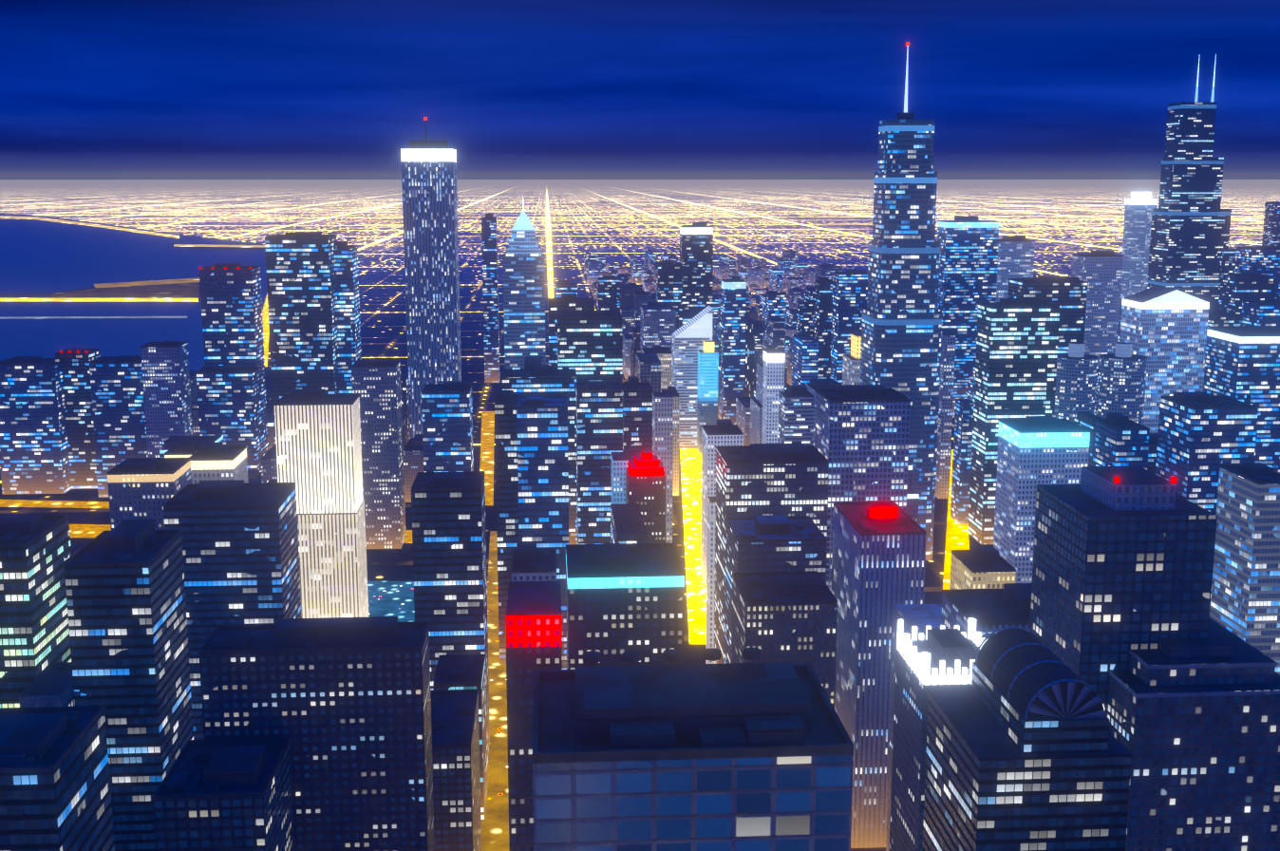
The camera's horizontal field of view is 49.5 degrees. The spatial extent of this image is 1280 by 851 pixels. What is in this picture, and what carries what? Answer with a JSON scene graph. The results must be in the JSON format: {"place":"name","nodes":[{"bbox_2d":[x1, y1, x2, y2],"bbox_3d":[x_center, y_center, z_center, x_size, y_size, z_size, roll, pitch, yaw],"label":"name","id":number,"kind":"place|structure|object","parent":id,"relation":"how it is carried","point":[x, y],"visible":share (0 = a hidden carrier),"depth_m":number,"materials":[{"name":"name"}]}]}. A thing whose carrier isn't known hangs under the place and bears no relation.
{"place":"outdoors","nodes":[
{"label":"outdoors","id":0,"kind":"place"},
{"bbox_2d":[0,356,71,494],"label":"building","id":1,"kind":"structure","parent":0,"point":[34,459],"depth_m":1365.43,"materials":[{"name":"blue glass"}]},
{"bbox_2d":[0,705,114,850],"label":"building","id":2,"kind":"structure","parent":0,"point":[55,794],"depth_m":351.97,"materials":[{"name":"blue glass"}]},
{"bbox_2d":[55,347,99,489],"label":"building","id":3,"kind":"structure","parent":0,"point":[79,412],"depth_m":1385.44,"materials":[{"name":"blue glass"}]},
{"bbox_2d":[89,355,147,497],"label":"building","id":4,"kind":"structure","parent":0,"point":[118,407],"depth_m":1347.68,"materials":[{"name":"blue glass"}]},
{"bbox_2d":[0,214,267,370],"bbox_3d":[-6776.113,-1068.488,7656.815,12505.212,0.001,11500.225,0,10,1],"label":"lake","id":5,"kind":"structure","parent":0,"point":[36,255],"depth_m":4251.55,"materials":[{"name":"liquid"}]},
{"bbox_2d":[0,282,200,302],"bbox_3d":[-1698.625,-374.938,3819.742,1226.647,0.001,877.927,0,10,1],"label":"peninsula","id":6,"kind":"object","parent":5,"relation":"on","point":[29,295],"visible":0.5,"depth_m":3559.05},
{"bbox_2d":[51,282,198,298],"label":"island glow","id":7,"kind":"object","parent":6,"relation":"on","point":[183,290],"visible":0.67,"depth_m":3730.66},
{"bbox_2d":[140,340,192,457],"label":"building","id":8,"kind":"structure","parent":0,"point":[166,388],"depth_m":1328.60,"materials":[{"name":"glass"}]},
{"bbox_2d":[152,736,294,850],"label":"building","id":9,"kind":"structure","parent":0,"point":[223,795],"depth_m":401.33,"materials":[{"name":"stone"}]},
{"bbox_2d":[196,365,264,471],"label":"building","id":10,"kind":"structure","parent":0,"point":[230,404],"depth_m":1334.87,"materials":[{"name":"blue glass"}]},
{"bbox_2d":[162,480,301,739],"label":"building","id":11,"kind":"structure","parent":0,"point":[240,553],"depth_m":569.55,"materials":[{"name":"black glass"}]},
{"bbox_2d":[274,389,363,513],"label":"building","id":12,"kind":"structure","parent":0,"point":[318,447],"depth_m":888.95,"materials":[{"name":"stone"}]},
{"bbox_2d":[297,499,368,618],"bbox_3d":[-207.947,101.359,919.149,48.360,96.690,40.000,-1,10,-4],"label":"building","id":13,"kind":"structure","parent":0,"point":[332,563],"depth_m":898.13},
{"bbox_2d":[367,581,414,621],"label":"plaza","id":14,"kind":"structure","parent":0,"point":[390,598],"depth_m":1031.66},
{"bbox_2d":[421,381,473,471],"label":"building","id":15,"kind":"structure","parent":0,"point":[447,423],"depth_m":1109.81,"materials":[{"name":"blue glass"}]},
{"bbox_2d":[430,689,481,850],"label":"building","id":16,"kind":"structure","parent":0,"point":[455,731],"depth_m":552.54,"materials":[{"name":"stone"}]},
{"bbox_2d":[506,581,562,647],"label":"building","id":17,"kind":"structure","parent":0,"point":[533,613],"depth_m":415.66,"materials":[{"name":"brick"}]},
{"bbox_2d":[502,364,577,544],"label":"building","id":18,"kind":"structure","parent":0,"point":[543,380],"depth_m":1164.19,"materials":[{"name":"blue glass"}]},
{"bbox_2d":[548,293,594,369],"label":"building","id":19,"kind":"structure","parent":0,"point":[569,303],"depth_m":1329.97,"materials":[{"name":"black glass"}]},
{"bbox_2d":[557,310,622,383],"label":"building","id":20,"kind":"structure","parent":0,"point":[590,345],"depth_m":1255.94,"materials":[{"name":"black glass"}]},
{"bbox_2d":[575,380,622,544],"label":"building","id":21,"kind":"structure","parent":0,"point":[599,419],"depth_m":1019.03,"materials":[{"name":"blue glass"}]},
{"bbox_2d":[565,542,684,669],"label":"building","id":22,"kind":"structure","parent":0,"point":[622,598],"depth_m":489.71,"materials":[{"name":"stone"}]},
{"bbox_2d":[0,179,1279,850],"bbox_3d":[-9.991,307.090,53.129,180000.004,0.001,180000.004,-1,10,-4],"label":"ground","id":23,"kind":"structure","parent":0,"point":[811,221],"depth_m":9521.91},
{"bbox_2d":[0,512,71,707],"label":"building","id":24,"kind":"structure","parent":23,"relation":"on","point":[35,551],"depth_m":479.57,"materials":[{"name":"stone"}]},
{"bbox_2d":[18,661,75,707],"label":"building","id":25,"kind":"structure","parent":23,"relation":"on","point":[51,685],"depth_m":435.07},
{"bbox_2d":[63,519,193,850],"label":"building","id":26,"kind":"structure","parent":23,"relation":"on","point":[126,611],"depth_m":442.92,"materials":[{"name":"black glass"}]},
{"bbox_2d":[106,457,191,529],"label":"building","id":27,"kind":"structure","parent":23,"relation":"on","point":[143,488],"depth_m":701.38,"materials":[{"name":"stone"}]},
{"bbox_2d":[188,442,248,483],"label":"building","id":28,"kind":"structure","parent":23,"relation":"on","point":[215,461],"depth_m":762.89,"materials":[{"name":"stone"}]},
{"bbox_2d":[199,263,268,452],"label":"building","id":29,"kind":"structure","parent":23,"relation":"on","point":[231,301],"depth_m":1359.11,"materials":[{"name":"blue glass"}]},
{"bbox_2d":[264,231,339,444],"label":"building","id":30,"kind":"structure","parent":23,"relation":"on","point":[302,306],"depth_m":1283.57,"materials":[{"name":"black glass"}]},
{"bbox_2d":[198,616,434,850],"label":"building","id":31,"kind":"structure","parent":23,"relation":"on","point":[344,704],"depth_m":437.57,"materials":[{"name":"stone"}]},
{"bbox_2d":[334,241,361,394],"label":"building","id":32,"kind":"structure","parent":23,"relation":"on","point":[348,302],"depth_m":1317.96,"materials":[{"name":"blue glass"}]},
{"bbox_2d":[351,357,406,548],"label":"building","id":33,"kind":"structure","parent":23,"relation":"on","point":[376,384],"depth_m":1160.53,"materials":[{"name":"stone"}]},
{"bbox_2d":[400,117,461,437],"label":"skyscraper","id":34,"kind":"structure","parent":23,"relation":"on","point":[431,245],"depth_m":1451.97,"materials":[{"name":"stone"}]},
{"bbox_2d":[411,470,489,761],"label":"building","id":35,"kind":"structure","parent":23,"relation":"on","point":[449,552],"depth_m":719.09,"materials":[{"name":"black glass"}]},
{"bbox_2d":[432,654,487,819],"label":"building","id":36,"kind":"structure","parent":23,"relation":"on","point":[460,671],"depth_m":679.37,"materials":[{"name":"black glass"}]},
{"bbox_2d":[479,411,494,505],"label":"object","id":37,"kind":"object","parent":23,"relation":"on","point":[487,442],"visible":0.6,"depth_m":1578.22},
{"bbox_2d":[481,213,499,382],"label":"building","id":38,"kind":"structure","parent":23,"relation":"on","point":[490,282],"depth_m":2087.98,"materials":[{"name":"blue glass"}]},
{"bbox_2d":[481,530,509,850],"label":"street","id":39,"kind":"structure","parent":23,"relation":"on","point":[495,829],"depth_m":780.53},
{"bbox_2d":[494,390,520,663],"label":"building","id":40,"kind":"structure","parent":23,"relation":"on","point":[506,466],"depth_m":877.01,"materials":[{"name":"black glass"}]},
{"bbox_2d":[188,259,842,502],"bbox_3d":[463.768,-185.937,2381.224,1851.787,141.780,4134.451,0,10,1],"label":"buildings","id":41,"kind":"structure","parent":23,"relation":"on","point":[413,458],"depth_m":1359.80,"materials":[{"name":"glass"}]},
{"bbox_2d":[503,199,545,369],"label":"skyscraper","id":42,"kind":"structure","parent":23,"relation":"on","point":[524,294],"depth_m":1473.12,"materials":[{"name":"blue glass"}]},
{"bbox_2d":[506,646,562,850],"bbox_3d":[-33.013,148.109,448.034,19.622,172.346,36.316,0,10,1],"label":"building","id":43,"kind":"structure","parent":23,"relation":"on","point":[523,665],"depth_m":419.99,"materials":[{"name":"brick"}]},
{"bbox_2d":[511,542,556,582],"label":"building","id":44,"kind":"structure","parent":23,"relation":"on","point":[531,562],"depth_m":544.11,"materials":[{"name":"stone"}]},
{"bbox_2d":[516,395,568,669],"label":"building","id":45,"kind":"structure","parent":23,"relation":"on","point":[542,467],"depth_m":815.66,"materials":[{"name":"blue glass"}]},
{"bbox_2d":[266,258,918,522],"bbox_3d":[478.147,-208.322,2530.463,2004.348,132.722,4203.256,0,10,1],"label":"buildings","id":46,"kind":"structure","parent":23,"relation":"on","point":[912,504],"depth_m":1521.05,"materials":[{"name":"glass"}]},
{"bbox_2d":[400,249,821,443],"bbox_3d":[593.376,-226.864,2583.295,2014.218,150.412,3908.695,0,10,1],"label":"buildings","id":47,"kind":"structure","parent":23,"relation":"on","point":[793,254],"depth_m":1547.45,"materials":[{"name":"blue glass"}]},
{"bbox_2d":[610,451,640,504],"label":"building","id":48,"kind":"structure","parent":23,"relation":"on","point":[619,462],"depth_m":952.63,"materials":[{"name":"stone"}]},
{"bbox_2d":[621,376,652,454],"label":"building","id":49,"kind":"structure","parent":23,"relation":"on","point":[637,416],"depth_m":1067.46,"materials":[{"name":"black glass"}]},
{"bbox_2d":[159,253,1120,457],"bbox_3d":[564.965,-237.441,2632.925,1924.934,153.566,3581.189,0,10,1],"label":"buildings","id":50,"kind":"structure","parent":23,"relation":"on","point":[775,278],"depth_m":2714.99,"materials":[{"name":"blue glass"}]},
{"bbox_2d":[267,274,1048,482],"bbox_3d":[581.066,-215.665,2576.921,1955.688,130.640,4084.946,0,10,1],"label":"buildings","id":51,"kind":"structure","parent":23,"relation":"on","point":[749,368],"depth_m":1749.66,"materials":[{"name":"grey glass"}]},
{"bbox_2d":[652,392,673,543],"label":"building","id":52,"kind":"structure","parent":23,"relation":"on","point":[663,426],"depth_m":1020.88,"materials":[{"name":"stone"}]},
{"bbox_2d":[656,261,682,330],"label":"building","id":53,"kind":"structure","parent":23,"relation":"on","point":[668,283],"depth_m":1802.24,"materials":[{"name":"blue glass"}]},
{"bbox_2d":[583,252,796,396],"bbox_3d":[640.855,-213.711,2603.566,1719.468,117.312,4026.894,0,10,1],"label":"buildings","id":54,"kind":"structure","parent":23,"relation":"on","point":[638,275],"depth_m":4021.96,"materials":[{"name":"glass"}]},
{"bbox_2d":[679,448,706,643],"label":"street","id":55,"kind":"structure","parent":23,"relation":"on","point":[691,494],"depth_m":1194.46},
{"bbox_2d":[532,646,853,850],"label":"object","id":56,"kind":"structure","parent":23,"relation":"on","point":[728,757],"depth_m":214.32,"materials":[{"name":"glass"}]},
{"bbox_2d":[247,261,1141,483],"bbox_3d":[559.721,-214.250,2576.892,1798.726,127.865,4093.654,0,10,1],"label":"buildings","id":57,"kind":"structure","parent":23,"relation":"on","point":[756,275],"depth_m":1484.91,"materials":[{"name":"stone"}]},
{"bbox_2d":[679,222,713,324],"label":"building","id":58,"kind":"structure","parent":23,"relation":"on","point":[696,250],"depth_m":1900.00,"materials":[{"name":"black glass"}]},
{"bbox_2d":[605,262,797,392],"bbox_3d":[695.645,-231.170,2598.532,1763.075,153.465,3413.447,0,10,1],"label":"buildings","id":59,"kind":"structure","parent":23,"relation":"on","point":[648,367],"depth_m":1753.49,"materials":[{"name":"glass"}]},
{"bbox_2d":[589,281,815,543],"bbox_3d":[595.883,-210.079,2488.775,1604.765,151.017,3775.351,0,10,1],"label":"buildings","id":60,"kind":"structure","parent":23,"relation":"on","point":[627,523],"depth_m":877.08,"materials":[{"name":"stone"}]},
{"bbox_2d":[587,248,819,385],"bbox_3d":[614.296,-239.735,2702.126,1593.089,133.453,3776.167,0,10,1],"label":"buildings","id":61,"kind":"structure","parent":23,"relation":"on","point":[805,359],"depth_m":1579.37,"materials":[{"name":"blue glass"}]},
{"bbox_2d":[696,349,718,452],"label":"building","id":62,"kind":"structure","parent":23,"relation":"on","point":[707,385],"depth_m":1566.03,"materials":[{"name":"glass"}]},
{"bbox_2d":[705,496,715,663],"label":"building","id":63,"kind":"structure","parent":23,"relation":"on","point":[710,568],"depth_m":834.59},
{"bbox_2d":[719,276,746,424],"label":"building","id":64,"kind":"structure","parent":23,"relation":"on","point":[733,336],"depth_m":1670.61,"materials":[{"name":"blue glass"}]},
{"bbox_2d":[402,260,1121,449],"bbox_3d":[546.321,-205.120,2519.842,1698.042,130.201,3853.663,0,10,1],"label":"buildings","id":65,"kind":"structure","parent":23,"relation":"on","point":[627,295],"depth_m":2184.71,"materials":[{"name":"brick"}]},
{"bbox_2d":[761,344,784,443],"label":"building","id":66,"kind":"structure","parent":23,"relation":"on","point":[773,382],"depth_m":1204.13,"materials":[{"name":"stone"}]},
{"bbox_2d":[778,385,813,445],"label":"building","id":67,"kind":"structure","parent":23,"relation":"on","point":[796,414],"depth_m":1179.18,"materials":[{"name":"glass"}]},
{"bbox_2d":[629,255,975,401],"bbox_3d":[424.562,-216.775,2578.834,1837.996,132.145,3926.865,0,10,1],"label":"buildings","id":68,"kind":"structure","parent":23,"relation":"on","point":[649,284],"depth_m":3734.26,"materials":[{"name":"blue glass"}]},
{"bbox_2d":[813,276,832,377],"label":"building","id":69,"kind":"structure","parent":23,"relation":"on","point":[823,304],"depth_m":1674.28,"materials":[{"name":"black glass"}]},
{"bbox_2d":[830,269,867,382],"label":"building","id":70,"kind":"structure","parent":23,"relation":"on","point":[850,294],"depth_m":1622.51,"materials":[{"name":"blue glass"}]},
{"bbox_2d":[614,262,1098,445],"bbox_3d":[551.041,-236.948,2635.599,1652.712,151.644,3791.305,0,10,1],"label":"buildings","id":71,"kind":"structure","parent":23,"relation":"on","point":[658,324],"depth_m":1731.27,"materials":[{"name":"glass"}]},
{"bbox_2d":[610,257,1102,466],"bbox_3d":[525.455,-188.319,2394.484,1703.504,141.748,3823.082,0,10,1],"label":"city blocks","id":72,"kind":"structure","parent":23,"relation":"on","point":[1086,420],"depth_m":1210.61,"materials":[{"name":"blue glass"}]},
{"bbox_2d":[830,501,926,847],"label":"building","id":73,"kind":"structure","parent":23,"relation":"on","point":[878,564],"depth_m":641.03,"materials":[{"name":"stone"}]},
{"bbox_2d":[885,603,941,850],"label":"building","id":74,"kind":"structure","parent":23,"relation":"on","point":[921,616],"depth_m":591.16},
{"bbox_2d":[888,617,987,850],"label":"building","id":75,"kind":"structure","parent":23,"relation":"on","point":[942,657],"depth_m":441.94,"materials":[{"name":"stone"}]},
{"bbox_2d":[935,333,955,498],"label":"building","id":76,"kind":"structure","parent":23,"relation":"on","point":[945,412],"depth_m":1342.19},
{"bbox_2d":[950,398,973,524],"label":"building","id":77,"kind":"structure","parent":23,"relation":"on","point":[962,459],"depth_m":1250.68,"materials":[{"name":"blue glass"}]},
{"bbox_2d":[937,215,999,417],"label":"building","id":78,"kind":"structure","parent":23,"relation":"on","point":[968,265],"depth_m":1777.08,"materials":[{"name":"blue glass"}]},
{"bbox_2d":[949,545,1016,589],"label":"building","id":79,"kind":"structure","parent":23,"relation":"on","point":[985,567],"depth_m":663.79,"materials":[{"name":"concrete"}]},
{"bbox_2d":[967,298,1059,544],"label":"building","id":80,"kind":"structure","parent":23,"relation":"on","point":[1016,356],"depth_m":1166.29,"materials":[{"name":"black glass"}]},
{"bbox_2d":[996,235,1035,301],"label":"building","id":81,"kind":"structure","parent":23,"relation":"on","point":[1015,256],"depth_m":1785.96,"materials":[{"name":"stone"}]},
{"bbox_2d":[922,625,1131,850],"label":"building","id":82,"kind":"structure","parent":23,"relation":"on","point":[1026,750],"depth_m":371.80,"materials":[{"name":"black glass"}]},
{"bbox_2d":[1054,341,1098,422],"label":"building","id":83,"kind":"structure","parent":23,"relation":"on","point":[1077,379],"depth_m":1234.77,"materials":[{"name":"glass"}]},
{"bbox_2d":[1071,250,1123,369],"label":"building","id":84,"kind":"structure","parent":23,"relation":"on","point":[1100,272],"depth_m":1639.63,"materials":[{"name":"stone"}]},
{"bbox_2d":[1092,413,1149,470],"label":"building","id":85,"kind":"structure","parent":23,"relation":"on","point":[1120,440],"depth_m":995.15,"materials":[{"name":"blue glass"}]},
{"bbox_2d":[1096,341,1147,424],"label":"building","id":86,"kind":"structure","parent":23,"relation":"on","point":[1121,379],"depth_m":1248.91,"materials":[{"name":"stone"}]},
{"bbox_2d":[1029,484,1217,715],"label":"building","id":87,"kind":"structure","parent":23,"relation":"on","point":[1110,588],"depth_m":426.89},
{"bbox_2d":[1120,191,1157,298],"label":"skyscraper","id":88,"kind":"structure","parent":23,"relation":"on","point":[1139,206],"depth_m":2379.73,"materials":[{"name":"stone"}]},
{"bbox_2d":[1209,462,1279,674],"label":"building","id":89,"kind":"structure","parent":23,"relation":"on","point":[1245,600],"depth_m":700.96,"materials":[{"name":"blue glass"}]},
{"bbox_2d":[0,0,1279,179],"label":"sky","id":90,"kind":"structure","parent":0,"point":[90,89],"materials":[{"name":"blue"}]},
{"bbox_2d":[625,467,665,543],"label":"building","id":91,"kind":"structure","parent":0,"point":[647,494],"depth_m":924.77,"materials":[{"name":"brick"}]},
{"bbox_2d":[671,334,712,448],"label":"building","id":92,"kind":"structure","parent":0,"point":[685,367],"depth_m":1592.90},
{"bbox_2d":[700,419,742,586],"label":"building","id":93,"kind":"structure","parent":0,"point":[724,433],"depth_m":1053.53,"materials":[{"name":"stone"}]},
{"bbox_2d":[714,443,828,663],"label":"building","id":94,"kind":"structure","parent":0,"point":[753,480],"depth_m":744.65,"materials":[{"name":"stone"}]},
{"bbox_2d":[724,514,826,662],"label":"building","id":95,"kind":"structure","parent":0,"point":[775,543],"depth_m":668.86,"materials":[{"name":"stone"}]},
{"bbox_2d":[731,570,837,708],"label":"building","id":96,"kind":"structure","parent":0,"point":[785,616],"depth_m":590.77,"materials":[{"name":"stone"}]},
{"bbox_2d":[814,384,910,590],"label":"building","id":97,"kind":"structure","parent":0,"point":[861,438],"depth_m":784.93,"materials":[{"name":"stone"}]},
{"bbox_2d":[860,42,941,560],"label":"skyscraper","id":98,"kind":"structure","parent":0,"point":[901,318],"depth_m":1103.46,"materials":[{"name":"blue glass"}]},
{"bbox_2d":[942,449,969,589],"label":"street","id":99,"kind":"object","parent":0,"point":[956,536],"visible":0.2,"depth_m":1203.80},
{"bbox_2d":[941,583,1031,639],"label":"building","id":100,"kind":"structure","parent":0,"point":[989,611],"depth_m":518.11,"materials":[{"name":"stone"}]},
{"bbox_2d":[993,415,1090,583],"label":"building","id":101,"kind":"structure","parent":0,"point":[1033,451],"depth_m":838.78,"materials":[{"name":"stone"}]},
{"bbox_2d":[1007,276,1087,354],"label":"building","id":102,"kind":"structure","parent":0,"point":[1067,294],"depth_m":1432.52,"materials":[{"name":"blue glass"}]},
{"bbox_2d":[1080,465,1176,509],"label":"rooftop structure","id":103,"kind":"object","parent":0,"point":[1137,487],"depth_m":430.26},
{"bbox_2d":[1119,298,1209,432],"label":"building","id":104,"kind":"structure","parent":0,"point":[1168,341],"depth_m":1272.54,"materials":[{"name":"blue glass"}]},
{"bbox_2d":[1123,285,1207,302],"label":"gable roof","id":105,"kind":"structure","parent":104,"relation":"on","point":[1157,294],"depth_m":1264.51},
{"bbox_2d":[1147,54,1231,308],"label":"skyscraper","id":106,"kind":"structure","parent":0,"point":[1190,230],"depth_m":2224.07,"materials":[{"name":"black glass"}]},
{"bbox_2d":[1107,618,1279,850],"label":"stepped apartment tower","id":107,"kind":"structure","parent":0,"point":[1195,726],"depth_m":416.32,"materials":[{"name":"brick"}]},
{"bbox_2d":[1155,391,1258,514],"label":"building","id":108,"kind":"structure","parent":0,"point":[1202,436],"depth_m":947.19,"materials":[{"name":"blue glass"}]},
{"bbox_2d":[1203,325,1279,473],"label":"building","id":109,"kind":"structure","parent":0,"point":[1242,364],"depth_m":1204.43,"materials":[{"name":"blue glass"}]},
{"bbox_2d":[1221,272,1276,314],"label":"building","id":110,"kind":"structure","parent":0,"point":[1237,289],"depth_m":1959.16,"materials":[{"name":"blue glass"}]},
{"bbox_2d":[1234,244,1279,298],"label":"building","id":111,"kind":"structure","parent":0,"point":[1262,259],"depth_m":2056.68,"materials":[{"name":"blue glass"}]},
{"bbox_2d":[1242,298,1279,327],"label":"building","id":112,"kind":"structure","parent":0,"point":[1262,312],"depth_m":1554.14,"materials":[{"name":"blue glass"}]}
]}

